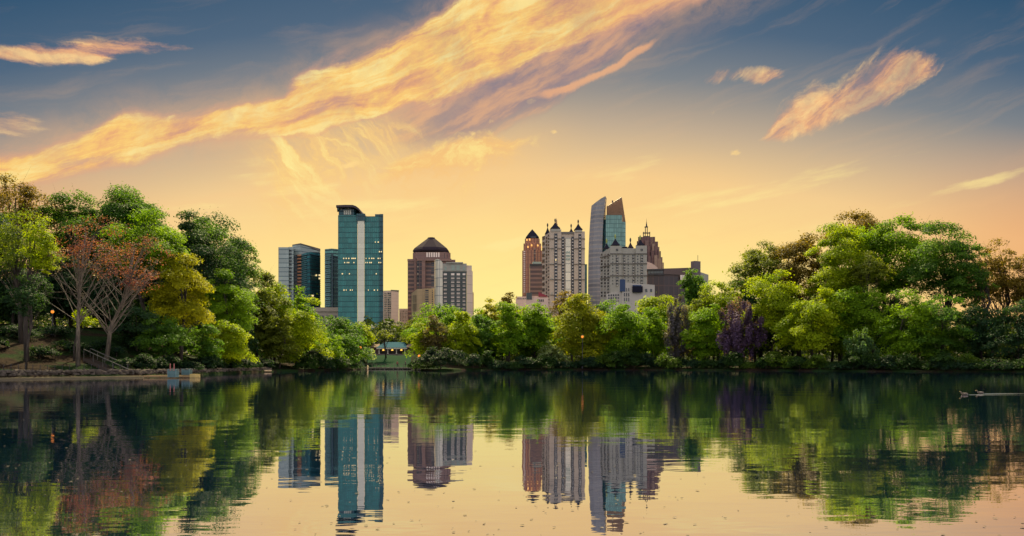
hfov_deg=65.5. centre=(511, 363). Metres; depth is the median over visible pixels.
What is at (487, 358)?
shrub
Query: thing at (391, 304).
apartment block
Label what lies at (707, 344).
bright tree
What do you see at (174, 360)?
shrub
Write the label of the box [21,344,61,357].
shrub
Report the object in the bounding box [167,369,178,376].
slatted crate
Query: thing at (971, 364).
shrub
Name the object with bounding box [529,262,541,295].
office block
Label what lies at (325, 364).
shrub
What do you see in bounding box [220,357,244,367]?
shrub
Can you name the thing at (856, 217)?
tall tree
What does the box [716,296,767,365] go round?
wisteria tree
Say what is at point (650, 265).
hall building
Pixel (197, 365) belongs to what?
shrub
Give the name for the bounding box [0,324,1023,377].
ground
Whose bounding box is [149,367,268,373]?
rubble wall
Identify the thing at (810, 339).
bright tree
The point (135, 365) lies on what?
shrub
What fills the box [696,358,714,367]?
shrub
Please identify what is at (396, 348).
pavilion
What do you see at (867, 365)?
shrub
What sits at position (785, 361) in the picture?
shrub
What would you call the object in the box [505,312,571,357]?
park tree
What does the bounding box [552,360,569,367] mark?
shrub
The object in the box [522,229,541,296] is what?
office tower
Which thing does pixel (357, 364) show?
shrub
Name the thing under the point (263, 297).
olive tree
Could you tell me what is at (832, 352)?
dark tree
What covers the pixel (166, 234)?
bright tree
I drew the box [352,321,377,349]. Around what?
bright tree
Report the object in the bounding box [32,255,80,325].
park tree
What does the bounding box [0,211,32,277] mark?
tall tree
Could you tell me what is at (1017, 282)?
autumn tree
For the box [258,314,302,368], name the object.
olive tree
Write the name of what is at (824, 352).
park tree
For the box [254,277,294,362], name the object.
bright tree
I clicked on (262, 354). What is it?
park tree
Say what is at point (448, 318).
park tree
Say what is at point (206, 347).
understorey tree
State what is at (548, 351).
pale bush
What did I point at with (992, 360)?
shrub
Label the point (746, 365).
shrub
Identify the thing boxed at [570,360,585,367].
shrub
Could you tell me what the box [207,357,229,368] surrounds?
shrub
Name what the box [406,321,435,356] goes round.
bright tree
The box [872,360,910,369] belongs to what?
shrub
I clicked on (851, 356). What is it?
shrub
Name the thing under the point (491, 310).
autumn tree
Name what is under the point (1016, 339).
understorey tree
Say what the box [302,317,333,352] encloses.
park tree
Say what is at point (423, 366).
shrub
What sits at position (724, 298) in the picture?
bright tree
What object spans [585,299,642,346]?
park tree
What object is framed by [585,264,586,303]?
office block
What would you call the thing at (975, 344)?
understorey tree
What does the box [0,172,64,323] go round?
tall tree
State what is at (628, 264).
apartment tower
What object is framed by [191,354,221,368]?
shrub
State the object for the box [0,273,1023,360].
distant wood
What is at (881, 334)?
dark tree
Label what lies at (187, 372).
slatted crate
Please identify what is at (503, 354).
park tree
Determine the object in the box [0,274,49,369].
slim tree
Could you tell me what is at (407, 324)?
olive tree
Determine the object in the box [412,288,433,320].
apartment block
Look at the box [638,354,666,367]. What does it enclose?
shrub
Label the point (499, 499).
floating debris
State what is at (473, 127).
sky
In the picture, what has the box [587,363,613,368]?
shrub
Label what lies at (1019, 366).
shrub
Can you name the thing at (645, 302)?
bright tree
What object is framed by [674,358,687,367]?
shrub
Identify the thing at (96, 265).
park tree
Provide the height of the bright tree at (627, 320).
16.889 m
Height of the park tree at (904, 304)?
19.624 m
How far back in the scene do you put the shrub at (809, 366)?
162.18 m
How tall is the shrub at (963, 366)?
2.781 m
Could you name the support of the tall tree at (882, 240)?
on the ground at (11, 356)
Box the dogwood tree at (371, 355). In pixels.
[357,349,376,362]
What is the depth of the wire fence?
83.50 m
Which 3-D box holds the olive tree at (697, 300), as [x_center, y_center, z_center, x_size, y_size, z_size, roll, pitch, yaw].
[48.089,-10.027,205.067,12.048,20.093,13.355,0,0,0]
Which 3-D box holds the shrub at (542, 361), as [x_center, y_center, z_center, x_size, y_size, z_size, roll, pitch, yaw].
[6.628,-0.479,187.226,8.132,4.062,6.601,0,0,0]
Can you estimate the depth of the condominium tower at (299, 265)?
702.50 m
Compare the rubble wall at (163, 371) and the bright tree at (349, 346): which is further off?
the bright tree at (349, 346)
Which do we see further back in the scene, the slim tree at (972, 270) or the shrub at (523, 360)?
the shrub at (523, 360)
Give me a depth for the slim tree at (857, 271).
171.01 m
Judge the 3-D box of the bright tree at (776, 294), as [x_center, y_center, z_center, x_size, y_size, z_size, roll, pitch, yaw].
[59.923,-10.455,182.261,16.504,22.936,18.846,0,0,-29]
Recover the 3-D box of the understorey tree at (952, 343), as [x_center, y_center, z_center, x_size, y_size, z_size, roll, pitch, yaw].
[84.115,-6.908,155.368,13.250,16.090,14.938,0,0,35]
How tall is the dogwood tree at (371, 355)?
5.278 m
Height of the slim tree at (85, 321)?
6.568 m
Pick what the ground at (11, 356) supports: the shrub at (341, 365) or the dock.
the shrub at (341, 365)
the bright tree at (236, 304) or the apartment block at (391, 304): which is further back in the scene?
the apartment block at (391, 304)
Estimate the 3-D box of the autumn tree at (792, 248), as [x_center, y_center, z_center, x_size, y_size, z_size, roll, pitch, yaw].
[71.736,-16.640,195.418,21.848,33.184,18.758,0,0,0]
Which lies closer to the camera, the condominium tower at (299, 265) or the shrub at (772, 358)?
the shrub at (772, 358)
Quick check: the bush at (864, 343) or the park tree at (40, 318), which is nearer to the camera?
the park tree at (40, 318)
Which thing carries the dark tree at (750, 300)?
on the ground at (11, 356)
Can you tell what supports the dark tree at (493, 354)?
on the ground at (11, 356)
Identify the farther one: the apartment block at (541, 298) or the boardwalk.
the apartment block at (541, 298)
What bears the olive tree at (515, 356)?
on the ground at (11, 356)
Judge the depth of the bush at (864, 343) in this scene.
155.80 m
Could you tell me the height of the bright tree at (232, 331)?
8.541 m
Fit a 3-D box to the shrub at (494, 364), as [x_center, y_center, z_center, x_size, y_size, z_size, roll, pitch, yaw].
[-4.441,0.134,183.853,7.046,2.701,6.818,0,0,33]
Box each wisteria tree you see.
[662,294,694,358]
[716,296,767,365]
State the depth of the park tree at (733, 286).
213.29 m
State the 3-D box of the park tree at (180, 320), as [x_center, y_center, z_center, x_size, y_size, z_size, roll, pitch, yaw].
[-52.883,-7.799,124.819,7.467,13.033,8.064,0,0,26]
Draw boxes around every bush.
[411,346,467,368]
[537,340,570,365]
[842,326,881,368]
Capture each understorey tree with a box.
[0,262,54,324]
[32,259,103,325]
[57,265,147,326]
[105,305,165,350]
[130,314,195,358]
[145,283,216,352]
[177,323,224,361]
[218,310,261,352]
[903,293,980,361]
[947,302,1013,360]
[978,297,1023,361]
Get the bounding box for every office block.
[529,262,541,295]
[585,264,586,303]
[647,261,707,311]
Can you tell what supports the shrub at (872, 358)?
on the ground at (11, 356)
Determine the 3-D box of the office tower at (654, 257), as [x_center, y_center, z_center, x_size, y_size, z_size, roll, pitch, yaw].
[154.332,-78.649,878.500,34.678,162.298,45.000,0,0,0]
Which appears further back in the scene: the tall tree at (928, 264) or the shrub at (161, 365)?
the tall tree at (928, 264)
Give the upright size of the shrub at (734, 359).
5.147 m
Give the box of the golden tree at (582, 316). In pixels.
[547,293,620,361]
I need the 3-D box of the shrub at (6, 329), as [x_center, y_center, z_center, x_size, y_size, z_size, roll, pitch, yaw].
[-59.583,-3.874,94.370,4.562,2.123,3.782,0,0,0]
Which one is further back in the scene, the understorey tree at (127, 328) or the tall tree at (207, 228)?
the tall tree at (207, 228)
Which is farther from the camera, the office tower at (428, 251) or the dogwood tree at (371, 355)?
the office tower at (428, 251)
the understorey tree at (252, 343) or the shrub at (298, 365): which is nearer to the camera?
the understorey tree at (252, 343)
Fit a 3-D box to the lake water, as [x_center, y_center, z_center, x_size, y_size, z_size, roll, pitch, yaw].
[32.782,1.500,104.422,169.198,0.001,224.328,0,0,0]
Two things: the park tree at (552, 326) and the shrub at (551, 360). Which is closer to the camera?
the shrub at (551, 360)
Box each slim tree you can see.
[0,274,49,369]
[71,307,97,360]
[844,250,897,354]
[944,243,1000,357]
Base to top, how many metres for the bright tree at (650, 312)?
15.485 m
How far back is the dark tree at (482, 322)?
192.52 m
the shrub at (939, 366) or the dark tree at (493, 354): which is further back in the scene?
the dark tree at (493, 354)
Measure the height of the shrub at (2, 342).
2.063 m
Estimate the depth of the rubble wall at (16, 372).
82.04 m
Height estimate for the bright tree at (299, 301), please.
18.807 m
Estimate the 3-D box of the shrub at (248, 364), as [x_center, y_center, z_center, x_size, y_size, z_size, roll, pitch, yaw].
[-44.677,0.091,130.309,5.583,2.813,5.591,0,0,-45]
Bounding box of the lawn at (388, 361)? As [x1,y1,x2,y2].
[362,355,411,366]
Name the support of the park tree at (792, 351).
on the ground at (11, 356)
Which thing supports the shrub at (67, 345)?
on the ground at (11, 356)
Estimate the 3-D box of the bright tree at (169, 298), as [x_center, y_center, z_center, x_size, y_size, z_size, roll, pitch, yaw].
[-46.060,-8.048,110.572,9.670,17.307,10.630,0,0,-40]
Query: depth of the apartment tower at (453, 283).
620.00 m
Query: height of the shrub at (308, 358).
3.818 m
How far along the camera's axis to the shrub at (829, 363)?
158.46 m
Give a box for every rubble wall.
[0,369,149,375]
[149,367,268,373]
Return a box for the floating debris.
[35,395,1013,535]
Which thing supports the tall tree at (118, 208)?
on the ground at (11, 356)
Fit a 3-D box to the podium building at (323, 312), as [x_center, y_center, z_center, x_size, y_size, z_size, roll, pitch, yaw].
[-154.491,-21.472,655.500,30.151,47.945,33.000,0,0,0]
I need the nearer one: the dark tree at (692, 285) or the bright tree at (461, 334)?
the bright tree at (461, 334)
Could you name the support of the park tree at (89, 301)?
on the ground at (11, 356)
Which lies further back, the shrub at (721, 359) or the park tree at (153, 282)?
the shrub at (721, 359)
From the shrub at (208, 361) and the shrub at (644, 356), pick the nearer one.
the shrub at (208, 361)
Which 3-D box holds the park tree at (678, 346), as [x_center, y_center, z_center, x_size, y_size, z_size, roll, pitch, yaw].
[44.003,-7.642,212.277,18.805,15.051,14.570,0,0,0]
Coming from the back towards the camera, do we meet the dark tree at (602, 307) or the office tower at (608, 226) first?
the office tower at (608, 226)
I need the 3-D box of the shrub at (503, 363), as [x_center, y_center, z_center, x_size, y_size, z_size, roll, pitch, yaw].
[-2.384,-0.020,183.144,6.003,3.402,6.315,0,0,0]
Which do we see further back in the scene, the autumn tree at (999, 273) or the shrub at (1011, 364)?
the autumn tree at (999, 273)
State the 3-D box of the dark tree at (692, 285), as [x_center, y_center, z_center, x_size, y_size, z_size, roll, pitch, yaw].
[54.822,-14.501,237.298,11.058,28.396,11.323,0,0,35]
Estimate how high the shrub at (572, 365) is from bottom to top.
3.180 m
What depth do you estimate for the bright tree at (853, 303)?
165.58 m
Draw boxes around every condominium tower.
[278,243,320,353]
[325,249,337,306]
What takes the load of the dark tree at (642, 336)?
on the ground at (11, 356)
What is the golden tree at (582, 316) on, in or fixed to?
on the ground at (11, 356)
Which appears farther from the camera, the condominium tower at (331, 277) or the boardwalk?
the condominium tower at (331, 277)
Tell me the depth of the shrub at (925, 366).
147.44 m
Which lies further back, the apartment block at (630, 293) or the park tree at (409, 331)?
the apartment block at (630, 293)
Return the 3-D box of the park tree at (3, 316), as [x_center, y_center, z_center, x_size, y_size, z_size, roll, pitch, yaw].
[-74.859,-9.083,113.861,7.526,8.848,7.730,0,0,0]
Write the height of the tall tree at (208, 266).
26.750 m
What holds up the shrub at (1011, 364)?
on the ground at (11, 356)
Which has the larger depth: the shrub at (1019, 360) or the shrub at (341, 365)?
the shrub at (341, 365)
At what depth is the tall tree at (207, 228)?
147.21 m
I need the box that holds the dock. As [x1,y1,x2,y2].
[143,374,199,377]
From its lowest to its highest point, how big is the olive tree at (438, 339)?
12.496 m
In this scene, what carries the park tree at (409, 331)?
on the ground at (11, 356)
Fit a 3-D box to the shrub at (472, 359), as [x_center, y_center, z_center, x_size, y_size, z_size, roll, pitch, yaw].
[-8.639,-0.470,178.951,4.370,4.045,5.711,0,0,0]
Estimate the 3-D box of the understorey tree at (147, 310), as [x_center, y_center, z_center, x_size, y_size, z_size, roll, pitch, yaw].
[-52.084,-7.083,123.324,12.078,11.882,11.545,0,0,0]
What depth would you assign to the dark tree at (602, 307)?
209.51 m
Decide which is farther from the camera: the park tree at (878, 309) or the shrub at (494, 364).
the park tree at (878, 309)
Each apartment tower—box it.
[434,259,473,319]
[542,218,584,316]
[600,234,646,304]
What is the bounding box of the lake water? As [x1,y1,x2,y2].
[0,369,1023,535]
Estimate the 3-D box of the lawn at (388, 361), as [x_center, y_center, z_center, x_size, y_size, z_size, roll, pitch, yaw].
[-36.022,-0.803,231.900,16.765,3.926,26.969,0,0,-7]
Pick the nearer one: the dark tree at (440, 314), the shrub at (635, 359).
the shrub at (635, 359)
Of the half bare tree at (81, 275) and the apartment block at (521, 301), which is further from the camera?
the apartment block at (521, 301)
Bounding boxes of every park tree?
[0,293,16,321]
[1,293,50,323]
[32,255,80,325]
[56,273,107,327]
[57,235,105,326]
[82,280,146,324]
[96,228,142,323]
[131,243,166,320]
[150,288,196,347]
[251,342,271,358]
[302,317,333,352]
[322,315,370,345]
[400,303,439,357]
[421,305,474,357]
[469,308,497,358]
[495,312,506,359]
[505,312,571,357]
[543,316,575,358]
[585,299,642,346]
[642,310,668,354]
[656,309,694,358]
[703,310,731,360]
[724,275,758,355]
[769,309,814,356]
[810,290,831,354]
[857,294,892,351]
[878,293,913,347]
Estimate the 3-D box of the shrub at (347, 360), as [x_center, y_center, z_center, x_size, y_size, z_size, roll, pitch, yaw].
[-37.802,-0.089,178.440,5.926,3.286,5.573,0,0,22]
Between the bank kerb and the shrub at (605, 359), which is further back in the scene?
the shrub at (605, 359)
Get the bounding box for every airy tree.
[0,199,69,343]
[16,214,63,360]
[722,241,801,358]
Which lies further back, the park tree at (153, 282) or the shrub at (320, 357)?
the shrub at (320, 357)
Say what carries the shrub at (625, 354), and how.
on the ground at (11, 356)
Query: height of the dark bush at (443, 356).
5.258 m
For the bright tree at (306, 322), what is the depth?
161.05 m
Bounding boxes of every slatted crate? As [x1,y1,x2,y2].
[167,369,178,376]
[182,369,191,374]
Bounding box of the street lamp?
[581,334,583,368]
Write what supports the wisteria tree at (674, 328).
on the ground at (11, 356)
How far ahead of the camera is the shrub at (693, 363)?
180.26 m
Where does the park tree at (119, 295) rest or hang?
on the ground at (11, 356)
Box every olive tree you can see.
[246,266,297,359]
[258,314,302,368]
[371,319,407,343]
[400,317,425,344]
[419,314,450,356]
[503,308,541,359]
[681,290,719,357]
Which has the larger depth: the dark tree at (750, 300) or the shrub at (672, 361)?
the dark tree at (750, 300)
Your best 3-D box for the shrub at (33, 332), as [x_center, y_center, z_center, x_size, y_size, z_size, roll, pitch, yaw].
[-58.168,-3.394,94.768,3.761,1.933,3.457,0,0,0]
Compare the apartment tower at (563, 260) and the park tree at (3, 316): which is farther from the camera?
the apartment tower at (563, 260)
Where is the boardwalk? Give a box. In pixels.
[362,364,410,368]
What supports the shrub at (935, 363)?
on the ground at (11, 356)
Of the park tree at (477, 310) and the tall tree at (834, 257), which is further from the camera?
the park tree at (477, 310)
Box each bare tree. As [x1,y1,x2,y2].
[40,214,136,365]
[71,224,176,360]
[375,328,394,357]
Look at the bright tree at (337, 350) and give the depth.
174.69 m
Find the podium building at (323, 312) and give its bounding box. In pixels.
[311,307,337,326]
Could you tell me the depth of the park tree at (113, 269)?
129.48 m
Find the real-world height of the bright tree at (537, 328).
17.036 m
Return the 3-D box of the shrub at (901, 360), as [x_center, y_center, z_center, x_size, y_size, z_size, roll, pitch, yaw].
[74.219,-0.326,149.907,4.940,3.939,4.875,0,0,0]
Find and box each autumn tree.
[470,296,502,332]
[500,292,516,360]
[549,289,591,360]
[768,230,844,356]
[954,238,1023,360]
[990,254,1023,333]
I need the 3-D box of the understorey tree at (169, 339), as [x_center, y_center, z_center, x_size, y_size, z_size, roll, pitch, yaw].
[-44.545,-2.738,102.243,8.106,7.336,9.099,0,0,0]
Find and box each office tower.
[336,205,382,331]
[407,237,454,325]
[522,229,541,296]
[588,196,625,310]
[637,218,663,268]
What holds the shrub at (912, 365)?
on the ground at (11, 356)
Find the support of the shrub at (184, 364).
on the ground at (11, 356)
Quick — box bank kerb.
[0,376,142,379]
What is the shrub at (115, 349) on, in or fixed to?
on the ground at (11, 356)
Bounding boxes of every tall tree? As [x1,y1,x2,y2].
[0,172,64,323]
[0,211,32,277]
[30,188,103,326]
[61,180,172,280]
[160,207,255,357]
[185,214,263,303]
[215,238,267,314]
[801,217,883,361]
[818,208,881,300]
[818,211,954,311]
[895,219,991,348]
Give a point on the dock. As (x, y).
(183, 376)
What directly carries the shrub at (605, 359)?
on the ground at (11, 356)
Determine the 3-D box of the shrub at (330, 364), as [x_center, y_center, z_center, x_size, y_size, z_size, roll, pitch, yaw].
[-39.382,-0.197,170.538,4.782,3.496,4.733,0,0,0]
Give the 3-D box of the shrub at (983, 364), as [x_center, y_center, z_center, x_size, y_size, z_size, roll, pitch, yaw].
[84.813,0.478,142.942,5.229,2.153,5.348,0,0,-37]
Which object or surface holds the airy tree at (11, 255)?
on the ground at (11, 356)
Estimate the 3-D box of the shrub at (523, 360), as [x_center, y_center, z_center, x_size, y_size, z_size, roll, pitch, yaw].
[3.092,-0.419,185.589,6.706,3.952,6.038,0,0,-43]
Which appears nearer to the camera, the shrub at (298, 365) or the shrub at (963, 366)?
the shrub at (963, 366)
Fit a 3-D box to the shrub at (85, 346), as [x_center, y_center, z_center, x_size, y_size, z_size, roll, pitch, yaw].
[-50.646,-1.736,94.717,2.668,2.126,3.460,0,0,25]
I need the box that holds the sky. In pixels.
[0,0,1023,355]
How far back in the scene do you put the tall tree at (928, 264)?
168.62 m
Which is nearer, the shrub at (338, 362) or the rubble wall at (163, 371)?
the rubble wall at (163, 371)
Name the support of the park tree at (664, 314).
on the ground at (11, 356)
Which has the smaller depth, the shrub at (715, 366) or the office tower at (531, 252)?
the shrub at (715, 366)
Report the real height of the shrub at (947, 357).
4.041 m
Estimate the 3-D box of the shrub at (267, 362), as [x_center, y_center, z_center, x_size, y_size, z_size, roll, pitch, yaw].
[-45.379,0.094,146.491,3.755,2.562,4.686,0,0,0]
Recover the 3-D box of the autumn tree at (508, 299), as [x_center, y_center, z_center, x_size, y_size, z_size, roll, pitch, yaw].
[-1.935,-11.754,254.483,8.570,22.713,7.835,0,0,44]
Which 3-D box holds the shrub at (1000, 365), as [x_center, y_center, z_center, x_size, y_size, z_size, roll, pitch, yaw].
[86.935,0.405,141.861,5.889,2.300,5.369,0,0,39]
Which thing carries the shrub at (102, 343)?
on the ground at (11, 356)
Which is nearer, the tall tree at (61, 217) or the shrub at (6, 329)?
the shrub at (6, 329)
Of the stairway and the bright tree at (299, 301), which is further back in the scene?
the bright tree at (299, 301)
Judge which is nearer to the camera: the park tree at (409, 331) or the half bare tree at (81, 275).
the half bare tree at (81, 275)
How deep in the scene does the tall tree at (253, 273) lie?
149.96 m
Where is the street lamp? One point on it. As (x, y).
(582, 336)
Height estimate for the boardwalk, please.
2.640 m
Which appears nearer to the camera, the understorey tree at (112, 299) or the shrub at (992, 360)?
the understorey tree at (112, 299)
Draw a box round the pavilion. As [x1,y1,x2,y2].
[370,342,416,355]
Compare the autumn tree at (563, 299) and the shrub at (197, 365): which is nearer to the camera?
the shrub at (197, 365)
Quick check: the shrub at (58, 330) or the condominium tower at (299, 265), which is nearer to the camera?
the shrub at (58, 330)
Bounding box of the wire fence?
[3,364,127,369]
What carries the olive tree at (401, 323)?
on the ground at (11, 356)
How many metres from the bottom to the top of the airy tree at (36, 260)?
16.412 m
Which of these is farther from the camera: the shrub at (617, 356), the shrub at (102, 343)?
the shrub at (617, 356)
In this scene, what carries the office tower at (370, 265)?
on the ground at (11, 356)
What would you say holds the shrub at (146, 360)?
on the ground at (11, 356)
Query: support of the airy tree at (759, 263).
on the ground at (11, 356)
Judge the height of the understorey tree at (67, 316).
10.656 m
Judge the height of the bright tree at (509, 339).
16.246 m
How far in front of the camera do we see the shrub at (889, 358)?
150.38 m
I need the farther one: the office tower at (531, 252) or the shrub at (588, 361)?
the office tower at (531, 252)
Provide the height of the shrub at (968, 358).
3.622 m
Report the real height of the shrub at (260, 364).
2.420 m
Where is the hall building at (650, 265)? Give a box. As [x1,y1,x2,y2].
[647,262,657,268]
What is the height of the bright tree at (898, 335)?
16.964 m
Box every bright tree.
[96,205,191,325]
[140,249,215,360]
[189,319,259,367]
[198,268,261,348]
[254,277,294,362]
[261,295,335,364]
[286,285,321,360]
[310,334,348,361]
[327,329,371,362]
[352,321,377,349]
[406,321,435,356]
[437,311,481,364]
[486,301,532,362]
[516,300,560,357]
[592,301,659,366]
[634,306,670,358]
[635,292,680,355]
[678,303,728,359]
[687,280,743,360]
[740,268,807,365]
[770,285,858,357]
[826,283,892,355]
[872,284,949,358]
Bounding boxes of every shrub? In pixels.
[0,322,28,335]
[0,337,9,347]
[7,330,42,337]
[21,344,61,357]
[34,325,75,336]
[47,339,80,349]
[68,340,99,354]
[88,337,115,350]
[102,346,127,356]
[110,357,147,369]
[131,351,158,368]
[149,356,168,370]
[160,355,182,368]
[175,361,192,368]
[183,361,204,369]
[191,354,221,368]
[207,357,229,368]
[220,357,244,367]
[235,357,259,368]
[247,359,264,367]
[257,358,275,367]
[291,361,316,368]
[299,348,329,366]
[299,354,319,367]
[317,360,338,368]
[321,354,334,366]
[327,356,346,368]
[335,357,345,368]
[336,356,354,368]
[347,361,363,368]
[412,362,439,368]
[464,353,482,367]
[478,349,494,365]
[478,359,505,368]
[490,358,513,368]
[514,354,537,368]
[530,355,554,368]
[545,355,560,368]
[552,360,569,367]
[562,362,576,368]
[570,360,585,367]
[578,356,602,368]
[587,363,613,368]
[594,352,616,368]
[605,349,626,368]
[617,347,632,365]
[624,350,643,366]
[637,351,654,365]
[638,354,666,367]
[654,352,673,368]
[665,357,681,368]
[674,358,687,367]
[686,358,711,368]
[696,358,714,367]
[699,359,723,368]
[715,354,728,368]
[722,351,746,368]
[738,361,760,368]
[755,355,776,367]
[761,350,783,368]
[778,355,796,368]
[786,356,808,368]
[800,360,824,368]
[804,352,828,368]
[817,361,839,368]
[824,360,853,368]
[839,351,865,369]
[849,357,872,369]
[852,352,884,369]
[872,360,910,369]
[873,354,897,369]
[893,352,918,369]
[904,356,921,369]
[917,360,935,369]
[926,360,946,367]
[928,351,957,369]
[932,360,961,369]
[941,359,973,369]
[955,353,981,363]
[965,361,983,369]
[973,361,996,369]
[983,357,1000,369]
[988,360,1017,369]
[997,361,1015,369]
[1001,358,1022,366]
[1009,361,1023,369]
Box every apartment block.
[383,290,398,325]
[399,309,407,325]
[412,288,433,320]
[516,297,525,312]
[526,292,547,313]
[606,279,654,312]
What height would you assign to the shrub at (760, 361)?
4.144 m
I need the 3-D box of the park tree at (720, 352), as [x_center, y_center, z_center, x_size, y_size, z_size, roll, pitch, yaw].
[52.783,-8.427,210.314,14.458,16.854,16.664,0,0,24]
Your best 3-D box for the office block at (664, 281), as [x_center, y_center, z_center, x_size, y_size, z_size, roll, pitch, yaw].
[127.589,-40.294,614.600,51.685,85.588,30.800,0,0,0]
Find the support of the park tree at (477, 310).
on the ground at (11, 356)
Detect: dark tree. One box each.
[423,303,461,341]
[465,313,498,357]
[483,326,503,359]
[584,303,624,354]
[635,313,654,361]
[677,268,712,359]
[736,286,779,361]
[799,279,867,361]
[847,307,910,360]
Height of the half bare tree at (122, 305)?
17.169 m
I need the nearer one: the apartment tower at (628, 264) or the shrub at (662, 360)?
the shrub at (662, 360)
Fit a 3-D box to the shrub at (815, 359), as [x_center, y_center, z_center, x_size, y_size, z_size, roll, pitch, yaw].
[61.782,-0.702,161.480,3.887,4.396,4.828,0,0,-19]
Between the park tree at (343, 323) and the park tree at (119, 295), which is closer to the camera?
the park tree at (119, 295)
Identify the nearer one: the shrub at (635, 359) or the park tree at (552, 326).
the shrub at (635, 359)
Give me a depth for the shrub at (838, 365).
154.46 m
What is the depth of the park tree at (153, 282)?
126.61 m
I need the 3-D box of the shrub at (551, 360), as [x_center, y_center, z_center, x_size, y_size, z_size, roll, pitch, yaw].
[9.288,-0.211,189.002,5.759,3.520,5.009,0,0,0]
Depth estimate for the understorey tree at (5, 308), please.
101.92 m
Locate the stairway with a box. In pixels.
[83,348,133,371]
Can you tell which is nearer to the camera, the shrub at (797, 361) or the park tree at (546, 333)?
the shrub at (797, 361)
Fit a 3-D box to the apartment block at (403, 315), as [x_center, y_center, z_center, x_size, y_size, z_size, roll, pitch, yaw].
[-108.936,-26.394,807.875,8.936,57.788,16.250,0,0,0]

